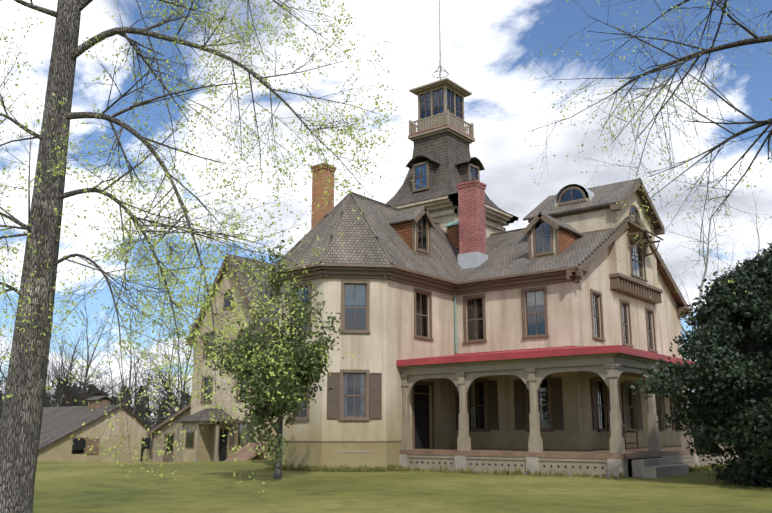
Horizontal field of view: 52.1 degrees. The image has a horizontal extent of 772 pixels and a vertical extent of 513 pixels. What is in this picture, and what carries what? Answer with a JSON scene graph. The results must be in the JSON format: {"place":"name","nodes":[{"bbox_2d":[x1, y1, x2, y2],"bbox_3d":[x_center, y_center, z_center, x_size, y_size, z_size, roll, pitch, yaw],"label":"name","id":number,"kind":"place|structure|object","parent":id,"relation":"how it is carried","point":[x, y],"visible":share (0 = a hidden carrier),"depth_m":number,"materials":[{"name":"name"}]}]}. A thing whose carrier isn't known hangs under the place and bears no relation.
{"place":"outdoors","nodes":[
{"label":"outdoors","id":0,"kind":"place"},
{"bbox_2d":[0,382,726,443],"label":"distant tree line","id":1,"kind":"object","parent":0,"point":[188,402],"depth_m":206.51,"materials":[{"name":"plant"}]},
{"bbox_2d":[0,0,771,427],"label":"sky","id":2,"kind":"structure","parent":0,"point":[486,43],"materials":[{"name":"blue"}]},
{"bbox_2d":[33,459,771,512],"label":"lawn","id":3,"kind":"structure","parent":0,"point":[103,487],"depth_m":18.50,"materials":[{"name":"green plant"}]},
{"bbox_2d":[37,266,276,461],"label":"outbuilding walls","id":4,"kind":"structure","parent":3,"relation":"on","point":[59,450],"depth_m":50.04,"materials":[{"name":"paint"}]},
{"bbox_2d":[152,407,190,461],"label":"clapboard shed walls","id":5,"kind":"structure","parent":3,"relation":"on","point":[156,457],"depth_m":55.47,"materials":[{"name":"beige wood"}]},
{"bbox_2d":[0,0,412,512],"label":"oak branches","id":6,"kind":"object","parent":3,"relation":"on","point":[21,420],"visible":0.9,"depth_m":12.25,"materials":[{"name":"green plant"}]},
{"bbox_2d":[204,230,343,478],"bbox_3d":[-3.312,3.053,23.586,4.618,7.160,6.572,-10,-16,37],"label":"tree","id":7,"kind":"object","parent":3,"relation":"on","point":[304,377],"depth_m":22.72,"materials":[{"name":"green plant"}]},
{"bbox_2d":[274,442,400,470],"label":"foundation band walls","id":8,"kind":"structure","parent":3,"relation":"on","point":[320,455],"depth_m":27.92,"materials":[{"name":"beige paint"}]},
{"bbox_2d":[0,279,725,458],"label":"bare trees","id":9,"kind":"object","parent":3,"relation":"on","point":[69,393],"visible":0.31,"depth_m":83.57,"materials":[{"name":"brown plant"}]},
{"bbox_2d":[147,87,691,461],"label":"house trim","id":10,"kind":"structure","parent":3,"relation":"on","point":[621,283],"depth_m":31.78,"materials":[{"name":"brown wood"}]},
{"bbox_2d":[38,132,518,450],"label":"tower and shed roof shingles","id":11,"kind":"structure","parent":10,"relation":"on","point":[447,156],"depth_m":40.52,"materials":[{"name":"grey tile"}]},
{"bbox_2d":[310,163,336,228],"bbox_3d":[-2.820,-1.113,34.973,0.840,6.000,0.840,-10,-16,37],"label":"chimney","id":12,"kind":"object","parent":10,"relation":"on","point":[319,214],"visible":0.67,"depth_m":35.09,"materials":[{"name":"brick"}]},
{"bbox_2d":[72,372,732,460],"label":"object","id":13,"kind":"object","parent":10,"relation":"attached to","point":[629,453],"visible":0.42,"depth_m":27.45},
{"bbox_2d":[609,424,638,448],"bbox_3d":[9.015,6.800,29.847,0.540,0.930,1.450,-10,-16,37],"label":"chair","id":14,"kind":"object","parent":13,"relation":"on","point":[624,431],"visible":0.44,"depth_m":30.25,"materials":[{"name":"brown wood"}]},
{"bbox_2d":[72,54,737,468],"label":"dark openings","id":15,"kind":"object","parent":10,"relation":"attached to","point":[420,416],"visible":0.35,"depth_m":31.37,"materials":[{"name":"black"}]},
{"bbox_2d":[167,89,679,449],"bbox_3d":[-4.966,1.204,42.652,35.062,18.600,17.466,-10,-16,37],"label":"window glass","id":16,"kind":"object","parent":10,"relation":"attached to","point":[423,167],"visible":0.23,"depth_m":34.81,"materials":[{"name":"clear"}]},
{"bbox_2d":[209,253,638,448],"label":"window curtains","id":17,"kind":"object","parent":10,"relation":"attached to","point":[358,302],"depth_m":29.40,"materials":[{"name":"fabric"}]},
{"bbox_2d":[444,220,458,352],"bbox_3d":[3.002,1.160,35.064,1.490,6.600,4.523,-5,-13,21],"label":"downspout","id":18,"kind":"object","parent":10,"relation":"attached to","point":[454,223],"visible":0.31,"depth_m":32.66,"materials":[{"name":"metal"}]},
{"bbox_2d":[229,372,675,449],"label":"window shutters","id":19,"kind":"object","parent":10,"relation":"on","point":[375,396],"depth_m":29.96,"materials":[{"name":"brown wood"}]},
{"bbox_2d":[456,180,486,253],"bbox_3d":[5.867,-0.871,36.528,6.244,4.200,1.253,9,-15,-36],"label":"chimney","id":20,"kind":"object","parent":10,"relation":"attached to","point":[471,211],"visible":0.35,"depth_m":34.87,"materials":[{"name":"red brick"}]},
{"bbox_2d":[323,0,637,268],"bbox_3d":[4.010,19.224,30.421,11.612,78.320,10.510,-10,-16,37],"label":"metal flashing","id":21,"kind":"object","parent":10,"relation":"on","point":[471,260],"visible":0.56,"depth_m":34.60,"materials":[{"name":"grey metal"}]},
{"bbox_2d":[392,221,579,253],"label":"dormer side walls","id":22,"kind":"structure","parent":10,"relation":"on","point":[567,238],"depth_m":32.54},
{"bbox_2d":[179,78,738,477],"bbox_3d":[-0.500,1.101,40.320,30.930,19.990,18.764,-10,-16,37],"label":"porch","id":23,"kind":"object","parent":3,"relation":"on","point":[533,373],"visible":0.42,"depth_m":26.76,"materials":[{"name":"beige wood"}]},
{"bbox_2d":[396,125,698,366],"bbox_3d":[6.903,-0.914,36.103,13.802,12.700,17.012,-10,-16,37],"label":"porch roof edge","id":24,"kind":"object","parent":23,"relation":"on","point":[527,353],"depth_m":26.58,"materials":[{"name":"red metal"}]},
{"bbox_2d":[276,192,682,465],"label":"stucco mansion walls","id":25,"kind":"structure","parent":3,"relation":"on","point":[385,343],"depth_m":30.55,"materials":[{"name":"beige paint"}]},
{"bbox_2d":[189,178,688,338],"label":"mansion roof shingles","id":26,"kind":"object","parent":25,"relation":"on","point":[382,241],"visible":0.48,"depth_m":32.33,"materials":[{"name":"grey tile"}]},
{"bbox_2d":[264,462,728,478],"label":"lawn grass tufts","id":27,"kind":"object","parent":3,"relation":"on","point":[390,468],"visible":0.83,"depth_m":27.34,"materials":[{"name":"green plant"}]},
{"bbox_2d":[399,454,724,477],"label":"porch stone steps","id":28,"kind":"structure","parent":3,"relation":"on","point":[656,467],"depth_m":24.30,"materials":[{"name":"grey stone"}]},
{"bbox_2d":[518,0,771,297],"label":"tree branches","id":29,"kind":"object","parent":3,"relation":"on","point":[756,39],"visible":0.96,"depth_m":11.17,"materials":[{"name":"brown plant"}]},
{"bbox_2d":[625,242,771,487],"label":"holly tree","id":30,"kind":"object","parent":3,"relation":"on","point":[723,316],"depth_m":20.46,"materials":[{"name":"green plant"}]},
{"bbox_2d":[656,167,758,437],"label":"white sycamore branches","id":31,"kind":"object","parent":3,"relation":"on","point":[704,274],"visible":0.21,"depth_m":56.43,"materials":[{"name":"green plant"}]},
{"bbox_2d":[677,186,771,295],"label":"white sycamore branches","id":32,"kind":"object","parent":3,"relation":"on","point":[745,240],"visible":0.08,"depth_m":61.08,"materials":[{"name":"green plant"}]}
]}

